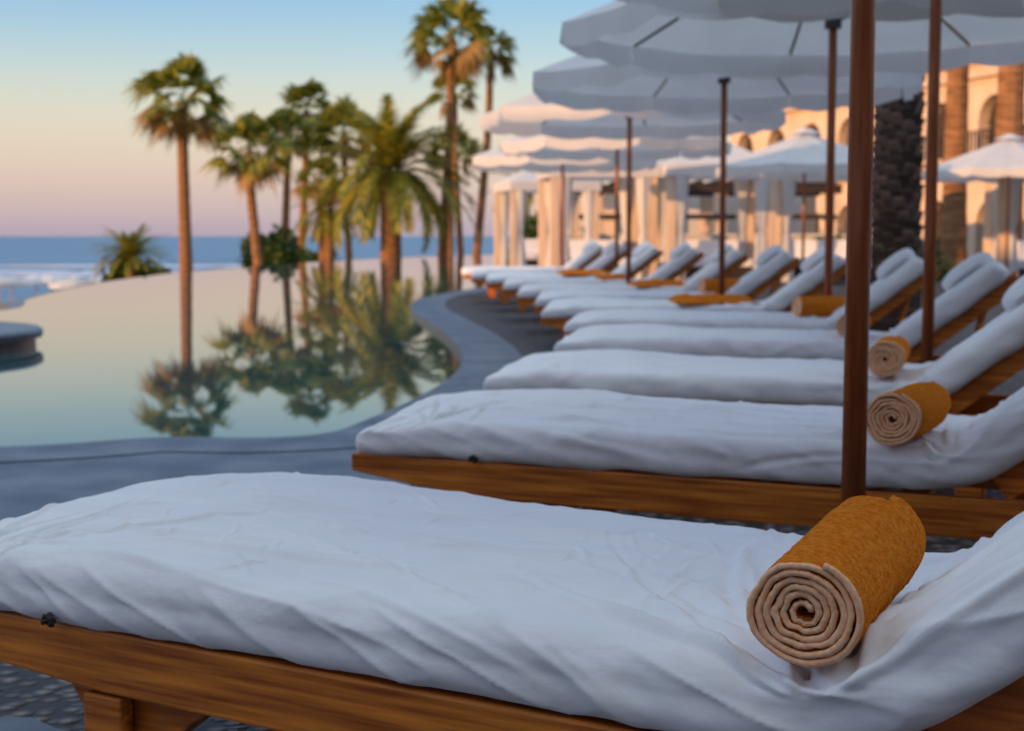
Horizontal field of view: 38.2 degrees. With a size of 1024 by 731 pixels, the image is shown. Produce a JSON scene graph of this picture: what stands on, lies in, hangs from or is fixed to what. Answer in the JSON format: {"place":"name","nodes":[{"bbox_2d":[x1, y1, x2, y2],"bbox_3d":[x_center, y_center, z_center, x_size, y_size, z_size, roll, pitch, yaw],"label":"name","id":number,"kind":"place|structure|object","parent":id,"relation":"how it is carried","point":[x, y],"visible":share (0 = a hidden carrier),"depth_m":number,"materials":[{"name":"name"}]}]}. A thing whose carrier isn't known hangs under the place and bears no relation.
{"place":"outdoors","nodes":[
{"label":"outdoors","id":0,"kind":"place"},
{"bbox_2d":[0,302,10,308],"bbox_3d":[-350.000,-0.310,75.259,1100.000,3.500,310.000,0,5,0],"label":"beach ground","id":1,"kind":"structure","parent":0,"point":[4,305],"depth_m":101.16,"materials":[{"name":"beige sand"}]},
{"bbox_2d":[86,223,175,281],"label":"date palm tree","id":2,"kind":"object","parent":1,"relation":"on","point":[131,249],"visible":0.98,"depth_m":103.88,"materials":[{"name":"green plant"}]},
{"bbox_2d":[101,254,171,281],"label":"shrub","id":3,"kind":"object","parent":1,"relation":"on","point":[119,272],"visible":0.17,"depth_m":104.95,"materials":[{"name":"green plant"}]},
{"bbox_2d":[120,49,236,271],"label":"palm tree","id":4,"kind":"object","parent":1,"relation":"on","point":[184,126],"visible":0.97,"depth_m":86.78,"materials":[{"name":"green plant"}]},
{"bbox_2d":[0,254,493,309],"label":"infinity pool edge","id":5,"kind":"object","parent":1,"relation":"on","point":[17,303],"visible":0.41,"depth_m":25.75,"materials":[{"name":"stone"}]},
{"bbox_2d":[197,109,303,265],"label":"palm tree","id":6,"kind":"object","parent":1,"relation":"on","point":[251,128],"visible":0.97,"depth_m":84.95,"materials":[{"name":"green plant"}]},
{"bbox_2d":[236,224,317,266],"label":"shrub","id":7,"kind":"object","parent":1,"relation":"on","point":[273,245],"visible":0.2,"depth_m":90.95,"materials":[{"name":"green plant"}]},
{"bbox_2d":[259,105,321,256],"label":"palm tree","id":8,"kind":"object","parent":1,"relation":"on","point":[283,118],"visible":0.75,"depth_m":91.05,"materials":[{"name":"green plant"}]},
{"bbox_2d":[272,76,338,260],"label":"palm tree","id":9,"kind":"object","parent":1,"relation":"on","point":[310,89],"visible":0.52,"depth_m":93.49,"materials":[{"name":"green plant"}]},
{"bbox_2d":[289,153,343,261],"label":"palm tree","id":10,"kind":"object","parent":1,"relation":"on","point":[325,169],"visible":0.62,"depth_m":82.80,"materials":[{"name":"green plant"}]},
{"bbox_2d":[295,246,340,262],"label":"shrub","id":11,"kind":"object","parent":1,"relation":"on","point":[305,257],"visible":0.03,"depth_m":89.33,"materials":[{"name":"green plant"}]},
{"bbox_2d":[282,171,365,260],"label":"date palm tree","id":12,"kind":"object","parent":1,"relation":"on","point":[327,214],"visible":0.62,"depth_m":83.08,"materials":[{"name":"green plant"}]},
{"bbox_2d":[305,92,375,259],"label":"palm tree","id":13,"kind":"object","parent":1,"relation":"on","point":[330,120],"visible":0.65,"depth_m":88.84,"materials":[{"name":"green plant"}]},
{"bbox_2d":[296,88,492,257],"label":"date palm tree","id":14,"kind":"object","parent":1,"relation":"on","point":[383,182],"visible":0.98,"depth_m":75.23,"materials":[{"name":"green plant"}]},
{"bbox_2d":[392,0,498,255],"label":"palm tree","id":15,"kind":"object","parent":1,"relation":"on","point":[468,60],"visible":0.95,"depth_m":78.51,"materials":[{"name":"green plant"}]},
{"bbox_2d":[424,72,479,254],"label":"palm tree","id":16,"kind":"object","parent":1,"relation":"on","point":[468,102],"visible":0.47,"depth_m":89.03,"materials":[{"name":"green plant"}]},
{"bbox_2d":[422,120,482,255],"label":"palm tree","id":17,"kind":"object","parent":1,"relation":"on","point":[471,149],"visible":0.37,"depth_m":94.03,"materials":[{"name":"green plant"}]},
{"bbox_2d":[463,22,520,254],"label":"palm tree","id":18,"kind":"object","parent":1,"relation":"on","point":[503,59],"visible":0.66,"depth_m":80.96,"materials":[{"name":"green plant"}]},
{"bbox_2d":[0,717,61,730],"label":"concrete path","id":19,"kind":"structure","parent":0,"point":[19,724],"depth_m":3.02,"materials":[{"name":"concrete"}]},
{"bbox_2d":[0,265,241,278],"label":"breaking surf","id":20,"kind":"structure","parent":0,"point":[49,271],"depth_m":282.58,"materials":[{"name":"white liquid"}]},
{"bbox_2d":[0,447,412,520],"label":"stone terrace paving","id":21,"kind":"structure","parent":0,"point":[28,487],"depth_m":6.30,"materials":[{"name":"grey stone"}]},
{"bbox_2d":[0,255,493,446],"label":"pool water","id":22,"kind":"structure","parent":0,"point":[296,349],"depth_m":13.28,"materials":[{"name":"teal liquid"}]},
{"bbox_2d":[0,321,42,352],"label":"round spa","id":23,"kind":"object","parent":22,"relation":"in","point":[15,336],"visible":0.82,"depth_m":13.72,"materials":[{"name":"stone"}]},
{"bbox_2d":[0,236,509,302],"bbox_3d":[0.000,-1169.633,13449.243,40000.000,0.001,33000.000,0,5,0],"label":"sea water","id":24,"kind":"structure","parent":0,"point":[77,250],"depth_m":718.06,"materials":[{"name":"blue liquid"}]},
{"bbox_2d":[0,272,172,301],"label":"foam","id":25,"kind":"object","parent":24,"relation":"on","point":[52,281],"visible":0.45,"depth_m":114.40,"materials":[{"name":"liquid"}]},
{"bbox_2d":[0,0,946,235],"label":"sky","id":26,"kind":"structure","parent":0,"point":[71,165],"materials":[{"name":"blue"}]},
{"bbox_2d":[0,267,1023,730],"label":"pool deck ground","id":27,"kind":"structure","parent":0,"point":[52,701],"depth_m":5.26,"materials":[{"name":"grey stone"}]},
{"bbox_2d":[0,287,522,461],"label":"pool coping","id":28,"kind":"object","parent":27,"relation":"on","point":[483,353],"visible":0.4,"depth_m":7.60,"materials":[{"name":"stone"}]},
{"bbox_2d":[486,163,533,232],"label":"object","id":29,"kind":"object","parent":27,"relation":"on","point":[528,204],"visible":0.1,"depth_m":51.54,"materials":[{"name":"green plant"}]},
{"bbox_2d":[0,472,1023,730],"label":"sun lounger","id":30,"kind":"object","parent":27,"relation":"on","point":[288,602],"visible":0.91,"depth_m":2.21,"materials":[{"name":"white fabric"}]},
{"bbox_2d":[746,495,925,667],"bbox_3d":[0.431,0.272,1.937,0.149,0.137,0.363,3,10,27],"label":"rolled towel","id":31,"kind":"object","parent":30,"relation":"on","point":[829,587],"visible":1,"depth_m":1.80,"materials":[{"name":"orange fabric"}]},
{"bbox_2d":[461,241,602,296],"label":"sun lounger","id":32,"kind":"object","parent":27,"relation":"on","point":[590,253],"visible":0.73,"depth_m":24.33,"materials":[{"name":"white fabric"}]},
{"bbox_2d":[492,170,600,265],"bbox_3d":[0.900,-4.009,39.800,2.440,3.050,2.474,-1,5,-11],"label":"poolside cabana","id":33,"kind":"object","parent":27,"relation":"on","point":[511,192],"visible":0.66,"depth_m":38.88,"materials":[{"name":"fabric"}]},
{"bbox_2d":[509,209,583,254],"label":"shrub","id":34,"kind":"object","parent":27,"relation":"on","point":[532,230],"visible":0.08,"depth_m":45.57,"materials":[{"name":"green plant"}]},
{"bbox_2d":[471,241,625,302],"bbox_3d":[0.575,-1.421,22.423,2.382,0.923,0.875,0,5,-2],"label":"sun lounger","id":35,"kind":"object","parent":27,"relation":"on","point":[605,261],"visible":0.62,"depth_m":22.05,"materials":[{"name":"white fabric"}]},
{"bbox_2d":[472,146,656,266],"bbox_3d":[0.901,-2.867,26.349,3.215,3.120,3.230,5,7,44],"label":"patio umbrella","id":36,"kind":"object","parent":27,"relation":"on","point":[494,159],"visible":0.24,"depth_m":26.32,"materials":[{"name":"fabric"}]},
{"bbox_2d":[486,242,663,310],"bbox_3d":[0.840,-1.225,20.187,2.383,0.922,0.878,0,5,0],"label":"sun lounger","id":37,"kind":"object","parent":27,"relation":"on","point":[645,254],"visible":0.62,"depth_m":19.80,"materials":[{"name":"white fabric"}]},
{"bbox_2d":[555,268,608,274],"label":"crumpled towel","id":38,"kind":"object","parent":37,"relation":"on","point":[575,271],"visible":0.91,"depth_m":19.82,"materials":[{"name":"orange fabric"}]},
{"bbox_2d":[536,163,659,278],"bbox_3d":[1.750,-3.225,30.836,2.240,3.050,2.279,-1,5,-6],"label":"poolside cabana","id":39,"kind":"object","parent":27,"relation":"on","point":[644,182],"visible":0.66,"depth_m":29.90,"materials":[{"name":"fabric"}]},
{"bbox_2d":[503,243,704,317],"bbox_3d":[1.094,-1.021,17.856,2.383,0.923,0.867,0,5,2],"label":"sun lounger","id":40,"kind":"object","parent":27,"relation":"on","point":[684,257],"visible":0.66,"depth_m":17.47,"materials":[{"name":"white fabric"}]},
{"bbox_2d":[594,273,625,279],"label":"crumpled towel","id":41,"kind":"object","parent":40,"relation":"on","point":[614,276],"visible":0.91,"depth_m":17.59,"materials":[{"name":"orange fabric"}]},
{"bbox_2d":[499,125,731,268],"bbox_3d":[1.551,-2.475,21.870,3.235,3.120,3.221,1,5,17],"label":"patio umbrella","id":42,"kind":"object","parent":27,"relation":"on","point":[544,147],"visible":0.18,"depth_m":21.79,"materials":[{"name":"fabric"}]},
{"bbox_2d":[479,80,785,283],"bbox_3d":[1.319,-2.022,16.685,3.230,3.120,3.215,-1,5,-11],"label":"patio umbrella","id":43,"kind":"object","parent":27,"relation":"on","point":[530,115],"visible":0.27,"depth_m":17.33,"materials":[{"name":"fabric"}]},
{"bbox_2d":[517,243,748,332],"bbox_3d":[1.267,-0.826,15.623,2.382,0.923,0.875,0,5,4],"label":"sun lounger","id":44,"kind":"object","parent":27,"relation":"on","point":[735,259],"visible":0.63,"depth_m":15.23,"materials":[{"name":"white fabric"}]},
{"bbox_2d":[627,278,684,286],"bbox_3d":[1.518,-0.874,15.479,0.622,0.081,0.523,-1,5,-16],"label":"crumpled towel","id":45,"kind":"object","parent":44,"relation":"on","point":[651,282],"visible":0.98,"depth_m":15.29,"materials":[{"name":"orange fabric"}]},
{"bbox_2d":[534,245,800,312],"bbox_3d":[1.432,-0.654,13.664,2.383,0.922,0.878,1,5,7],"label":"sun lounger","id":46,"kind":"object","parent":27,"relation":"on","point":[774,264],"visible":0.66,"depth_m":13.24,"materials":[{"name":"white fabric"}]},
{"bbox_2d":[698,278,739,292],"bbox_3d":[1.879,-0.720,13.408,0.364,0.138,0.146,-2,5,-18],"label":"rolled towel","id":47,"kind":"object","parent":46,"relation":"on","point":[708,285],"visible":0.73,"depth_m":13.34,"materials":[{"name":"orange fabric"}]},
{"bbox_2d":[352,387,1023,539],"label":"sun lounger","id":48,"kind":"object","parent":27,"relation":"on","point":[600,450],"visible":0.93,"depth_m":4.01,"materials":[{"name":"white fabric"}]},
{"bbox_2d":[867,381,950,445],"bbox_3d":[1.029,0.121,3.837,0.147,0.138,0.364,3,6,28],"label":"rolled towel","id":49,"kind":"object","parent":48,"relation":"on","point":[905,414],"visible":1,"depth_m":3.70,"materials":[{"name":"orange fabric"}]},
{"bbox_2d":[534,180,845,249],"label":"pergola bar","id":50,"kind":"object","parent":27,"relation":"on","point":[702,215],"visible":0.09,"depth_m":42.66,"materials":[{"name":"paint"}]},
{"bbox_2d":[541,246,845,327],"bbox_3d":[1.465,-0.484,11.708,2.383,0.923,0.867,1,5,10],"label":"sun lounger","id":51,"kind":"object","parent":27,"relation":"on","point":[561,313],"visible":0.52,"depth_m":11.31,"materials":[{"name":"white fabric"}]},
{"bbox_2d":[666,292,760,303],"bbox_3d":[1.547,-0.531,11.563,0.662,0.078,0.556,-1,5,-10],"label":"crumpled towel","id":52,"kind":"object","parent":51,"relation":"on","point":[706,298],"visible":0.98,"depth_m":11.38,"materials":[{"name":"orange fabric"}]},
{"bbox_2d":[657,142,776,281],"bbox_3d":[4.100,-3.182,30.342,2.240,3.050,2.274,0,5,-3],"label":"poolside cabana","id":53,"kind":"object","parent":27,"relation":"on","point":[677,174],"visible":0.63,"depth_m":29.39,"materials":[{"name":"fabric"}]},
{"bbox_2d":[532,30,923,294],"bbox_3d":[1.842,-1.691,12.904,3.221,3.120,3.235,-4,6,-38],"label":"patio umbrella","id":54,"kind":"object","parent":27,"relation":"on","point":[631,88],"visible":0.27,"depth_m":13.91,"materials":[{"name":"fabric"}]},
{"bbox_2d":[563,248,940,338],"bbox_3d":[1.587,-0.319,9.829,2.382,0.923,0.875,1,5,14],"label":"sun lounger","id":55,"kind":"object","parent":27,"relation":"on","point":[899,275],"visible":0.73,"depth_m":9.39,"materials":[{"name":"white fabric"}]},
{"bbox_2d":[792,296,844,316],"bbox_3d":[1.997,-0.381,9.527,0.364,0.138,0.147,-1,5,-14],"label":"rolled towel","id":56,"kind":"object","parent":55,"relation":"on","point":[818,306],"visible":0.86,"depth_m":9.46,"materials":[{"name":"orange fabric"}]},
{"bbox_2d":[483,275,1023,496],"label":"sun lounger","id":57,"kind":"object","parent":27,"relation":"on","point":[970,373],"visible":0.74,"depth_m":5.66,"materials":[{"name":"white fabric"}]},
{"bbox_2d":[868,335,909,376],"bbox_3d":[1.429,-0.038,5.614,0.146,0.138,0.364,2,5,18],"label":"rolled towel","id":58,"kind":"object","parent":57,"relation":"on","point":[888,355],"visible":0.99,"depth_m":5.45,"materials":[{"name":"beige fabric"}]},
{"bbox_2d":[715,126,847,272],"bbox_3d":[5.003,-2.656,25.365,2.963,2.870,2.976,0,5,4],"label":"patio umbrella","id":59,"kind":"object","parent":27,"relation":"on","point":[801,155],"visible":0.77,"depth_m":24.57,"materials":[{"name":"fabric"}]},
{"bbox_2d":[553,252,1020,363],"bbox_3d":[1.471,-0.152,7.923,2.383,0.922,0.878,2,5,19],"label":"sun lounger","id":60,"kind":"object","parent":27,"relation":"on","point":[977,286],"visible":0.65,"depth_m":7.53,"materials":[{"name":"white fabric"}]},
{"bbox_2d":[835,314,870,336],"bbox_3d":[1.756,-0.212,7.600,0.147,0.138,0.364,2,5,19],"label":"rolled towel","id":61,"kind":"object","parent":60,"relation":"on","point":[840,323],"visible":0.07,"depth_m":7.45,"materials":[{"name":"beige fabric"}]},
{"bbox_2d":[559,0,1023,295],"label":"patio umbrella","id":62,"kind":"object","parent":27,"relation":"on","point":[733,38],"visible":0.68,"depth_m":10.52,"materials":[{"name":"fabric"}]},
{"bbox_2d":[791,233,843,239],"bbox_3d":[7.203,-2.632,35.894,2.981,1.172,1.799,0,5,0],"label":"hedge","id":63,"kind":"object","parent":27,"relation":"on","point":[837,236],"depth_m":35.75,"materials":[{"name":"green plant"}]},
{"bbox_2d":[617,0,1023,363],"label":"patio umbrella","id":64,"kind":"object","parent":27,"relation":"on","point":[895,11],"visible":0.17,"depth_m":6.73,"materials":[{"name":"fabric"}]},
{"bbox_2d":[775,178,872,284],"bbox_3d":[6.601,-3.269,31.341,2.340,3.050,2.373,1,5,6],"label":"poolside cabana","id":65,"kind":"object","parent":27,"relation":"on","point":[785,192],"visible":0.25,"depth_m":30.39,"materials":[{"name":"fabric"}]},
{"bbox_2d":[841,0,875,502],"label":"patio umbrella","id":66,"kind":"object","parent":27,"relation":"on","point":[859,214],"depth_m":3.27,"materials":[{"name":"wood"}]},
{"bbox_2d":[730,64,1023,262],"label":"walls","id":67,"kind":"structure","parent":27,"relation":"on","point":[982,83],"depth_m":54.95,"materials":[{"name":"paint"}]},
{"bbox_2d":[726,120,995,233],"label":"balconies and frames","id":68,"kind":"structure","parent":67,"relation":"attached to","point":[940,161],"depth_m":52.10,"materials":[{"name":"paint"}]},
{"bbox_2d":[745,101,996,255],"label":"windows","id":69,"kind":"structure","parent":67,"relation":"attached to","point":[942,118],"depth_m":55.95,"materials":[{"name":"brown glass"}]},
{"bbox_2d":[869,50,925,331],"bbox_3d":[3.841,-4.766,14.335,4.877,9.023,4.682,3,6,34],"label":"palm tree","id":70,"kind":"object","parent":27,"relation":"on","point":[897,188],"visible":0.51,"depth_m":14.71,"materials":[{"name":"brown plant"}]},
{"bbox_2d":[920,243,958,281],"bbox_3d":[8.681,-2.412,32.882,2.590,1.242,1.562,0,5,0],"label":"shrub","id":71,"kind":"object","parent":27,"relation":"on","point":[941,269],"visible":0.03,"depth_m":32.73,"materials":[{"name":"green plant"}]},
{"bbox_2d":[938,28,968,273],"bbox_3d":[10.828,-7.398,35.427,4.878,10.564,4.428,0,5,0],"label":"palm tree","id":72,"kind":"object","parent":27,"relation":"on","point":[953,237],"visible":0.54,"depth_m":35.52,"materials":[{"name":"brown plant"}]},
{"bbox_2d":[922,132,1023,268],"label":"patio umbrella","id":73,"kind":"object","parent":27,"relation":"on","point":[991,163],"visible":0.84,"depth_m":26.16,"materials":[{"name":"fabric"}]},
{"bbox_2d":[983,176,1023,276],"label":"poolside cabana","id":74,"kind":"object","parent":27,"relation":"on","point":[995,208],"visible":0.56,"depth_m":27.48,"materials":[{"name":"fabric"}]},
{"bbox_2d":[992,39,1023,239],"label":"palm tree","id":75,"kind":"object","parent":27,"relation":"on","point":[1010,103],"visible":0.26,"depth_m":32.39,"materials":[{"name":"brown plant"}]}
]}

